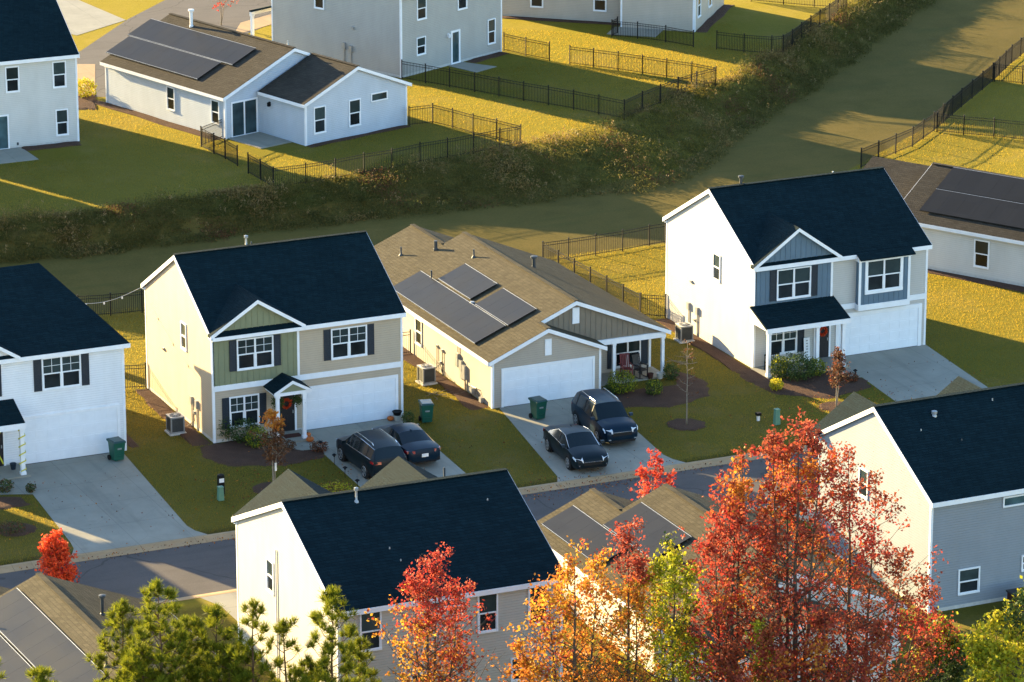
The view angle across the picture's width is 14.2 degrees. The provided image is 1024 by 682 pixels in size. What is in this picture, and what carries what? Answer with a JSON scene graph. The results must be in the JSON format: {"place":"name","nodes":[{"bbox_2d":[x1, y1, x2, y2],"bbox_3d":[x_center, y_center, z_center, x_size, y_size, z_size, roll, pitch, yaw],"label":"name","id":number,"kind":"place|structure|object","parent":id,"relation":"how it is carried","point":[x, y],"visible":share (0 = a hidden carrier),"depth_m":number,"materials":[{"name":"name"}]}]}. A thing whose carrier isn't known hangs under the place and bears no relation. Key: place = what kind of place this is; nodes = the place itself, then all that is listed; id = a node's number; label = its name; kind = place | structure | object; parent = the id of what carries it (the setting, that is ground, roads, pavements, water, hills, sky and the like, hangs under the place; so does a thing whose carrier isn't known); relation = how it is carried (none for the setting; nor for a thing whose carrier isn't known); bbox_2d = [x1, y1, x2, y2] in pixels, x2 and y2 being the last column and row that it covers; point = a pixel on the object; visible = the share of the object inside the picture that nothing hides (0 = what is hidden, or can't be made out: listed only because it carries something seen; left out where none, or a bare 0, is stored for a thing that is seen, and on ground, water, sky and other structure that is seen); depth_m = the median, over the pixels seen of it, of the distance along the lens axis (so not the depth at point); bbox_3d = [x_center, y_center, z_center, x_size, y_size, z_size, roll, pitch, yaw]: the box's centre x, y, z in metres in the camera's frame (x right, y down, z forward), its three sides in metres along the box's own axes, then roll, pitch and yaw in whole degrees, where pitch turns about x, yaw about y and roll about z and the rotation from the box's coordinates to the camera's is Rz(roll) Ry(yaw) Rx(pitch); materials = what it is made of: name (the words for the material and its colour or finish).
{"place":"outdoors","nodes":[
{"label":"outdoors","id":0,"kind":"place"},
{"bbox_2d":[57,0,124,34],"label":"driveway","id":1,"kind":"structure","parent":0,"point":[80,17],"depth_m":283.04,"materials":[{"name":"concrete"}]},
{"bbox_2d":[22,453,206,554],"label":"driveway","id":2,"kind":"structure","parent":0,"point":[142,515],"depth_m":191.45,"materials":[{"name":"concrete"}]},
{"bbox_2d":[106,436,125,460],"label":"wheelie bin","id":3,"kind":"object","parent":2,"relation":"on","point":[116,444],"visible":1,"depth_m":197.23,"materials":[{"name":"green plastic"}]},
{"bbox_2d":[77,0,270,96],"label":"street","id":4,"kind":"structure","parent":0,"point":[235,15],"depth_m":283.07,"materials":[{"name":"grey asphalt"}]},
{"bbox_2d":[200,592,237,620],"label":"driveway","id":5,"kind":"structure","parent":0,"point":[228,601],"depth_m":179.33,"materials":[{"name":"concrete"}]},
{"bbox_2d":[307,418,464,486],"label":"driveway","id":6,"kind":"structure","parent":0,"point":[329,435],"depth_m":198.51,"materials":[{"name":"concrete"}]},
{"bbox_2d":[336,428,406,478],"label":"parked suv","id":7,"kind":"object","parent":6,"relation":"on","point":[370,454],"visible":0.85,"depth_m":194.98,"materials":[{"name":"black paint"}]},
{"bbox_2d":[372,422,440,463],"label":"parked saloon","id":8,"kind":"object","parent":6,"relation":"on","point":[417,443],"visible":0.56,"depth_m":196.80,"materials":[{"name":"black paint"}]},
{"bbox_2d":[0,451,817,601],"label":"street","id":9,"kind":"structure","parent":0,"point":[198,569],"depth_m":184.75,"materials":[{"name":"grey asphalt"}]},
{"bbox_2d":[1,360,980,572],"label":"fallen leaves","id":10,"kind":"object","parent":9,"relation":"on","point":[477,470],"visible":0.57,"depth_m":194.85,"materials":[{"name":"plant"}]},
{"bbox_2d":[0,0,1023,681],"bbox_3d":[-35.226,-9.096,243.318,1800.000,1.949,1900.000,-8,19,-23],"label":"ground","id":11,"kind":"structure","parent":0,"point":[922,66],"depth_m":244.00,"materials":[{"name":"green plant"}]},
{"bbox_2d":[0,0,79,163],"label":"family house","id":12,"kind":"structure","parent":11,"relation":"on","point":[39,54],"depth_m":248.73,"materials":[{"name":"beige paint"}]},
{"bbox_2d":[5,66,19,92],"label":"window","id":13,"kind":"structure","parent":12,"relation":"in","point":[12,80],"depth_m":247.51,"materials":[{"name":"clear glass"}]},
{"bbox_2d":[52,60,66,88],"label":"window","id":14,"kind":"structure","parent":12,"relation":"in","point":[59,78],"depth_m":248.66,"materials":[{"name":"clear glass"}]},
{"bbox_2d":[55,108,68,135],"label":"window","id":15,"kind":"structure","parent":12,"relation":"in","point":[62,121],"depth_m":249.57,"materials":[{"name":"clear glass"}]},
{"bbox_2d":[24,665,58,681],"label":"pine tree","id":16,"kind":"object","parent":11,"relation":"on","point":[39,673],"visible":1,"depth_m":155.15,"materials":[{"name":"green plant"}]},
{"bbox_2d":[35,528,81,582],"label":"street maple","id":17,"kind":"object","parent":11,"relation":"on","point":[53,549],"visible":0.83,"depth_m":177.89,"materials":[{"name":"red plant"}]},
{"bbox_2d":[0,263,130,480],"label":"family house","id":18,"kind":"structure","parent":11,"relation":"on","point":[62,379],"depth_m":197.09,"materials":[{"name":"white plastic"}]},
{"bbox_2d":[41,354,81,390],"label":"window","id":19,"kind":"structure","parent":18,"relation":"in","point":[62,372],"depth_m":196.42,"materials":[{"name":"white glass"}]},
{"bbox_2d":[24,407,117,464],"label":"garage door","id":20,"kind":"structure","parent":18,"relation":"in","point":[80,434],"depth_m":197.52,"materials":[{"name":"white metal"}]},
{"bbox_2d":[77,289,144,315],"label":"metal fence","id":21,"kind":"object","parent":11,"relation":"on","point":[118,296],"visible":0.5,"depth_m":220.40,"materials":[{"name":"black metal"}]},
{"bbox_2d":[0,572,231,681],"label":"bungalow","id":22,"kind":"object","parent":11,"relation":"on","point":[54,623],"visible":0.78,"depth_m":164.65,"materials":[{"name":"beige"}]},
{"bbox_2d":[83,596,164,681],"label":"pine tree","id":23,"kind":"object","parent":11,"relation":"on","point":[121,609],"visible":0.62,"depth_m":156.75,"materials":[{"name":"green plant"}]},
{"bbox_2d":[112,646,176,681],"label":"pine tree","id":24,"kind":"object","parent":11,"relation":"on","point":[149,669],"visible":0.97,"depth_m":154.98,"materials":[{"name":"green plant"}]},
{"bbox_2d":[94,100,223,139],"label":"mulch bed","id":25,"kind":"object","parent":11,"relation":"on","point":[159,121],"visible":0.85,"depth_m":255.61,"materials":[{"name":"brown wood"}]},
{"bbox_2d":[119,577,201,681],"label":"pine tree","id":26,"kind":"object","parent":11,"relation":"on","point":[155,589],"visible":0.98,"depth_m":154.50,"materials":[{"name":"green plant"}]},
{"bbox_2d":[135,388,210,445],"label":"mulch bed","id":27,"kind":"object","parent":11,"relation":"on","point":[192,436],"visible":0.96,"depth_m":204.42,"materials":[{"name":"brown wood"}]},
{"bbox_2d":[164,412,186,435],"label":"air conditioner","id":28,"kind":"object","parent":11,"relation":"on","point":[175,424],"visible":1,"depth_m":201.18,"materials":[{"name":"grey metal"}]},
{"bbox_2d":[153,613,212,681],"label":"pine tree","id":29,"kind":"object","parent":11,"relation":"on","point":[194,622],"visible":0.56,"depth_m":156.77,"materials":[{"name":"green plant"}]},
{"bbox_2d":[192,602,242,681],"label":"pine tree","id":30,"kind":"object","parent":11,"relation":"on","point":[216,612],"visible":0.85,"depth_m":155.71,"materials":[{"name":"green plant"}]},
{"bbox_2d":[192,639,257,681],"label":"pine tree","id":31,"kind":"object","parent":11,"relation":"on","point":[218,671],"visible":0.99,"depth_m":154.98,"materials":[{"name":"green plant"}]},
{"bbox_2d":[227,596,282,681],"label":"pine tree","id":32,"kind":"object","parent":11,"relation":"on","point":[264,627],"visible":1,"depth_m":154.67,"materials":[{"name":"green plant"}]},
{"bbox_2d":[100,9,411,148],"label":"bungalow","id":33,"kind":"object","parent":11,"relation":"on","point":[249,89],"visible":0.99,"depth_m":252.47,"materials":[{"name":"white paint"}]},
{"bbox_2d":[231,97,257,136],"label":"sliding glass door","id":34,"kind":"structure","parent":33,"relation":"in","point":[244,113],"depth_m":251.46,"materials":[{"name":"glass"}]},
{"bbox_2d":[313,105,326,134],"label":"window","id":35,"kind":"structure","parent":33,"relation":"in","point":[319,113],"depth_m":249.51,"materials":[{"name":"clear glass"}]},
{"bbox_2d":[199,438,324,466],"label":"mulch bed","id":36,"kind":"object","parent":11,"relation":"on","point":[233,453],"visible":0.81,"depth_m":198.22,"materials":[{"name":"brown soil"}]},
{"bbox_2d":[248,408,290,481],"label":"garden sapling","id":37,"kind":"object","parent":11,"relation":"on","point":[274,426],"visible":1,"depth_m":192.54,"materials":[{"name":"orange plant"}]},
{"bbox_2d":[141,230,406,444],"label":"family house","id":38,"kind":"structure","parent":11,"relation":"on","point":[246,331],"depth_m":201.72,"materials":[{"name":"beige plastic"}]},
{"bbox_2d":[229,393,259,427],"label":"window","id":39,"kind":"structure","parent":38,"relation":"in","point":[244,406],"depth_m":200.19,"materials":[{"name":"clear glass"}]},
{"bbox_2d":[236,335,273,370],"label":"window","id":40,"kind":"structure","parent":38,"relation":"in","point":[254,352],"depth_m":199.56,"materials":[{"name":"white glass"}]},
{"bbox_2d":[280,395,294,430],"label":"front door","id":41,"kind":"structure","parent":38,"relation":"in","point":[289,414],"depth_m":201.27,"materials":[{"name":"black wood"}]},
{"bbox_2d":[331,324,367,359],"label":"window","id":42,"kind":"structure","parent":38,"relation":"in","point":[351,341],"depth_m":201.57,"materials":[{"name":"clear glass"}]},
{"bbox_2d":[306,378,395,429],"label":"garage door","id":43,"kind":"structure","parent":38,"relation":"in","point":[353,403],"depth_m":202.55,"materials":[{"name":"white metal"}]},
{"bbox_2d":[266,615,304,681],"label":"pine tree","id":44,"kind":"object","parent":11,"relation":"on","point":[282,627],"visible":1,"depth_m":154.81,"materials":[{"name":"green plant"}]},
{"bbox_2d":[285,659,334,681],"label":"pine tree","id":45,"kind":"object","parent":11,"relation":"on","point":[294,673],"visible":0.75,"depth_m":155.05,"materials":[{"name":"green plant"}]},
{"bbox_2d":[296,584,371,681],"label":"pine tree","id":46,"kind":"object","parent":11,"relation":"on","point":[329,600],"visible":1,"depth_m":153.59,"materials":[{"name":"green plant"}]},
{"bbox_2d":[341,629,380,681],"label":"pine tree","id":47,"kind":"object","parent":11,"relation":"on","point":[360,656],"visible":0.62,"depth_m":157.00,"materials":[{"name":"green plant"}]},
{"bbox_2d":[200,103,521,185],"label":"metal fence","id":48,"kind":"object","parent":11,"relation":"on","point":[210,135],"visible":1,"depth_m":246.49,"materials":[{"name":"black metal"}]},
{"bbox_2d":[249,0,501,77],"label":"family house","id":49,"kind":"structure","parent":11,"relation":"on","point":[385,37],"depth_m":268.61,"materials":[{"name":"grey paint"}]},
{"bbox_2d":[231,456,567,681],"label":"family house","id":50,"kind":"structure","parent":11,"relation":"on","point":[301,540],"depth_m":167.10,"materials":[{"name":"beige"}]},
{"bbox_2d":[359,611,381,651],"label":"window","id":51,"kind":"structure","parent":50,"relation":"in","point":[366,628],"depth_m":163.83,"materials":[{"name":"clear glass"}]},
{"bbox_2d":[477,593,498,633],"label":"window","id":52,"kind":"structure","parent":50,"relation":"in","point":[491,601],"depth_m":165.80,"materials":[{"name":"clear glass"}]},
{"bbox_2d":[0,444,818,573],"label":"kerb","id":53,"kind":"structure","parent":11,"relation":"on","point":[100,554],"depth_m":187.71,"materials":[{"name":"concrete"}]},
{"bbox_2d":[415,363,437,385],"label":"air conditioner","id":54,"kind":"object","parent":11,"relation":"on","point":[426,373],"visible":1,"depth_m":208.84,"materials":[{"name":"grey metal"}]},
{"bbox_2d":[364,542,496,681],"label":"red maple","id":55,"kind":"object","parent":11,"relation":"on","point":[423,583],"visible":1,"depth_m":156.13,"materials":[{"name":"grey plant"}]},
{"bbox_2d":[403,347,488,409],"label":"mulch bed","id":56,"kind":"object","parent":11,"relation":"on","point":[467,400],"visible":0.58,"depth_m":208.14,"materials":[{"name":"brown wood"}]},
{"bbox_2d":[0,0,935,263],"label":"weeds","id":57,"kind":"object","parent":11,"relation":"on","point":[116,209],"visible":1,"depth_m":245.57,"materials":[{"name":"plant"}]},
{"bbox_2d":[0,244,1023,564],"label":"lawn","id":58,"kind":"structure","parent":11,"relation":"on","point":[516,428],"depth_m":204.91,"materials":[{"name":"green plant"}]},
{"bbox_2d":[374,224,670,408],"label":"bungalow","id":59,"kind":"object","parent":11,"relation":"on","point":[491,324],"visible":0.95,"depth_m":209.28,"materials":[{"name":"beige plastic"}]},
{"bbox_2d":[504,359,591,406],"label":"garage door","id":60,"kind":"structure","parent":59,"relation":"in","point":[557,381],"depth_m":206.04,"materials":[{"name":"white metal"}]},
{"bbox_2d":[616,340,640,368],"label":"window","id":61,"kind":"structure","parent":59,"relation":"in","point":[634,347],"depth_m":210.72,"materials":[{"name":"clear glass"}]},
{"bbox_2d":[401,32,716,119],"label":"metal fence","id":62,"kind":"object","parent":11,"relation":"on","point":[676,84],"visible":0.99,"depth_m":263.13,"materials":[{"name":"black metal"}]},
{"bbox_2d":[486,535,649,681],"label":"orange maple","id":63,"kind":"object","parent":11,"relation":"on","point":[565,604],"visible":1,"depth_m":156.24,"materials":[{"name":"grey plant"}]},
{"bbox_2d":[542,241,639,311],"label":"metal fence","id":64,"kind":"object","parent":11,"relation":"on","point":[599,280],"visible":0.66,"depth_m":224.47,"materials":[{"name":"black metal"}]},
{"bbox_2d":[543,222,665,259],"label":"metal fence","id":65,"kind":"object","parent":11,"relation":"on","point":[624,233],"visible":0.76,"depth_m":232.09,"materials":[{"name":"black metal"}]},
{"bbox_2d":[502,0,723,36],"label":"family house","id":66,"kind":"structure","parent":11,"relation":"on","point":[690,15],"depth_m":280.38,"materials":[{"name":"beige"}]},
{"bbox_2d":[607,369,637,393],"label":"garden shrub","id":67,"kind":"object","parent":11,"relation":"on","point":[624,387],"visible":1,"depth_m":207.26,"materials":[{"name":"green plant"}]},
{"bbox_2d":[564,515,687,681],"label":"orange maple","id":68,"kind":"object","parent":11,"relation":"on","point":[638,580],"visible":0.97,"depth_m":155.78,"materials":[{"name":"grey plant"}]},
{"bbox_2d":[627,447,676,499],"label":"street maple","id":69,"kind":"object","parent":11,"relation":"on","point":[642,471],"visible":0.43,"depth_m":183.94,"materials":[{"name":"red plant"}]},
{"bbox_2d":[611,16,693,46],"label":"metal fence","id":70,"kind":"object","parent":11,"relation":"on","point":[625,24],"visible":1,"depth_m":276.27,"materials":[{"name":"black metal"}]},
{"bbox_2d":[614,370,710,407],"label":"mulch bed","id":71,"kind":"object","parent":11,"relation":"on","point":[671,395],"visible":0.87,"depth_m":207.04,"materials":[{"name":"brown soil"}]},
{"bbox_2d":[614,531,723,681],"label":"yellow green tree","id":72,"kind":"object","parent":11,"relation":"on","point":[674,558],"visible":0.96,"depth_m":155.98,"materials":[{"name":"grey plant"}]},
{"bbox_2d":[673,322,694,343],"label":"air conditioner","id":73,"kind":"object","parent":11,"relation":"on","point":[683,330],"visible":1,"depth_m":215.75,"materials":[{"name":"grey metal"}]},
{"bbox_2d":[667,418,705,430],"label":"mulch ring","id":74,"kind":"object","parent":11,"relation":"on","point":[679,424],"visible":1,"depth_m":202.61,"materials":[{"name":"brown soil"}]},
{"bbox_2d":[655,318,748,371],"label":"mulch bed","id":75,"kind":"object","parent":11,"relation":"on","point":[726,360],"visible":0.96,"depth_m":214.32,"materials":[{"name":"brown soil"}]},
{"bbox_2d":[536,483,906,681],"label":"bungalow","id":76,"kind":"object","parent":11,"relation":"on","point":[592,515],"visible":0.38,"depth_m":176.46,"materials":[{"name":"beige"}]},
{"bbox_2d":[648,443,802,681],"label":"red maple","id":77,"kind":"object","parent":11,"relation":"on","point":[737,488],"visible":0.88,"depth_m":155.60,"materials":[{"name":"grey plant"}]},
{"bbox_2d":[744,614,782,681],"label":"yellow green tree","id":78,"kind":"object","parent":11,"relation":"on","point":[758,623],"visible":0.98,"depth_m":153.77,"materials":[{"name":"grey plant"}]},
{"bbox_2d":[716,0,846,52],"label":"metal fence","id":79,"kind":"object","parent":11,"relation":"on","point":[828,13],"visible":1,"depth_m":275.66,"materials":[{"name":"black metal"}]},
{"bbox_2d":[678,407,902,681],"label":"red maple","id":80,"kind":"object","parent":11,"relation":"on","point":[779,456],"visible":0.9,"depth_m":155.03,"materials":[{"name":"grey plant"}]},
{"bbox_2d":[776,351,816,381],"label":"garden shrub","id":81,"kind":"object","parent":11,"relation":"on","point":[807,369],"visible":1,"depth_m":209.24,"materials":[{"name":"green plant"}]},
{"bbox_2d":[662,166,932,378],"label":"family house","id":82,"kind":"structure","parent":11,"relation":"on","point":[756,271],"depth_m":213.15,"materials":[{"name":"grey"}]},
{"bbox_2d":[771,330,797,355],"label":"window","id":83,"kind":"structure","parent":82,"relation":"in","point":[783,342],"depth_m":211.81,"materials":[{"name":"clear glass"}]},
{"bbox_2d":[776,265,810,300],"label":"window","id":84,"kind":"structure","parent":82,"relation":"in","point":[792,283],"depth_m":211.03,"materials":[{"name":"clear glass"}]},
{"bbox_2d":[839,308,917,355],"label":"garage door","id":85,"kind":"structure","parent":82,"relation":"in","point":[890,330],"depth_m":214.09,"materials":[{"name":"white metal"}]},
{"bbox_2d":[864,257,903,294],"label":"window","id":86,"kind":"structure","parent":82,"relation":"in","point":[886,275],"depth_m":212.79,"materials":[{"name":"white glass"}]},
{"bbox_2d":[701,599,900,681],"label":"red maple","id":87,"kind":"object","parent":11,"relation":"on","point":[821,624],"visible":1,"depth_m":152.93,"materials":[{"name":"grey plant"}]},
{"bbox_2d":[735,368,871,398],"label":"mulch bed","id":88,"kind":"object","parent":11,"relation":"on","point":[809,387],"visible":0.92,"depth_m":208.62,"materials":[{"name":"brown wood"}]},
{"bbox_2d":[825,346,850,406],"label":"garden sapling","id":89,"kind":"object","parent":11,"relation":"on","point":[838,368],"visible":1,"depth_m":204.69,"materials":[{"name":"red plant"}]},
{"bbox_2d":[774,441,985,681],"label":"red maple","id":90,"kind":"object","parent":11,"relation":"on","point":[911,600],"visible":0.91,"depth_m":155.68,"materials":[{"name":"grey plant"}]},
{"bbox_2d":[810,376,1023,613],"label":"family house","id":91,"kind":"structure","parent":11,"relation":"on","point":[949,459],"depth_m":178.98,"materials":[{"name":"grey"}]},
{"bbox_2d":[957,566,980,595],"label":"window","id":92,"kind":"structure","parent":91,"relation":"in","point":[968,578],"depth_m":178.36,"materials":[{"name":"clear glass"}]},
{"bbox_2d":[896,606,978,681],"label":"autumn tree","id":93,"kind":"object","parent":11,"relation":"on","point":[951,640],"visible":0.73,"depth_m":157.92,"materials":[{"name":"plant"}]},
{"bbox_2d":[860,37,1023,167],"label":"metal fence","id":94,"kind":"object","parent":11,"relation":"on","point":[1007,57],"visible":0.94,"depth_m":263.11,"materials":[{"name":"black metal"}]},
{"bbox_2d":[863,156,1023,286],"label":"bungalow","id":95,"kind":"object","parent":11,"relation":"on","point":[970,221],"visible":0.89,"depth_m":227.98,"materials":[{"name":"beige"}]},
{"bbox_2d":[973,239,989,268],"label":"window","id":96,"kind":"structure","parent":95,"relation":"in","point":[981,248],"depth_m":226.68,"materials":[{"name":"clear glass"}]},
{"bbox_2d":[928,269,1023,291],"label":"mulch bed","id":97,"kind":"object","parent":11,"relation":"on","point":[985,281],"visible":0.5,"depth_m":226.71,"materials":[{"name":"brown soil"}]},
{"bbox_2d":[936,112,1023,140],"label":"metal fence","id":98,"kind":"object","parent":11,"relation":"on","point":[982,134],"visible":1,"depth_m":257.42,"materials":[{"name":"black metal"}]},
{"bbox_2d":[960,575,1023,681],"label":"yellow green tree","id":99,"kind":"object","parent":11,"relation":"on","point":[1002,655],"visible":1,"depth_m":154.68,"materials":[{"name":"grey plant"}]},
{"bbox_2d":[500,397,685,481],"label":"driveway","id":100,"kind":"structure","parent":0,"point":[622,455],"depth_m":199.38,"materials":[{"name":"concrete"}]},
{"bbox_2d":[528,395,547,419],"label":"wheelie bin","id":101,"kind":"object","parent":100,"relation":"on","point":[538,404],"visible":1,"depth_m":203.27,"materials":[{"name":"green plastic"}]},
{"bbox_2d":[543,423,607,469],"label":"parked saloon","id":102,"kind":"object","parent":100,"relation":"on","point":[574,446],"visible":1,"depth_m":196.63,"materials":[{"name":"black paint"}]},
{"bbox_2d":[571,388,637,443],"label":"parked suv","id":103,"kind":"object","parent":100,"relation":"on","point":[600,414],"visible":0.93,"depth_m":200.37,"materials":[{"name":"black paint"}]},
{"bbox_2d":[836,345,987,400],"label":"driveway","id":104,"kind":"structure","parent":0,"point":[925,374],"depth_m":211.02,"materials":[{"name":"concrete"}]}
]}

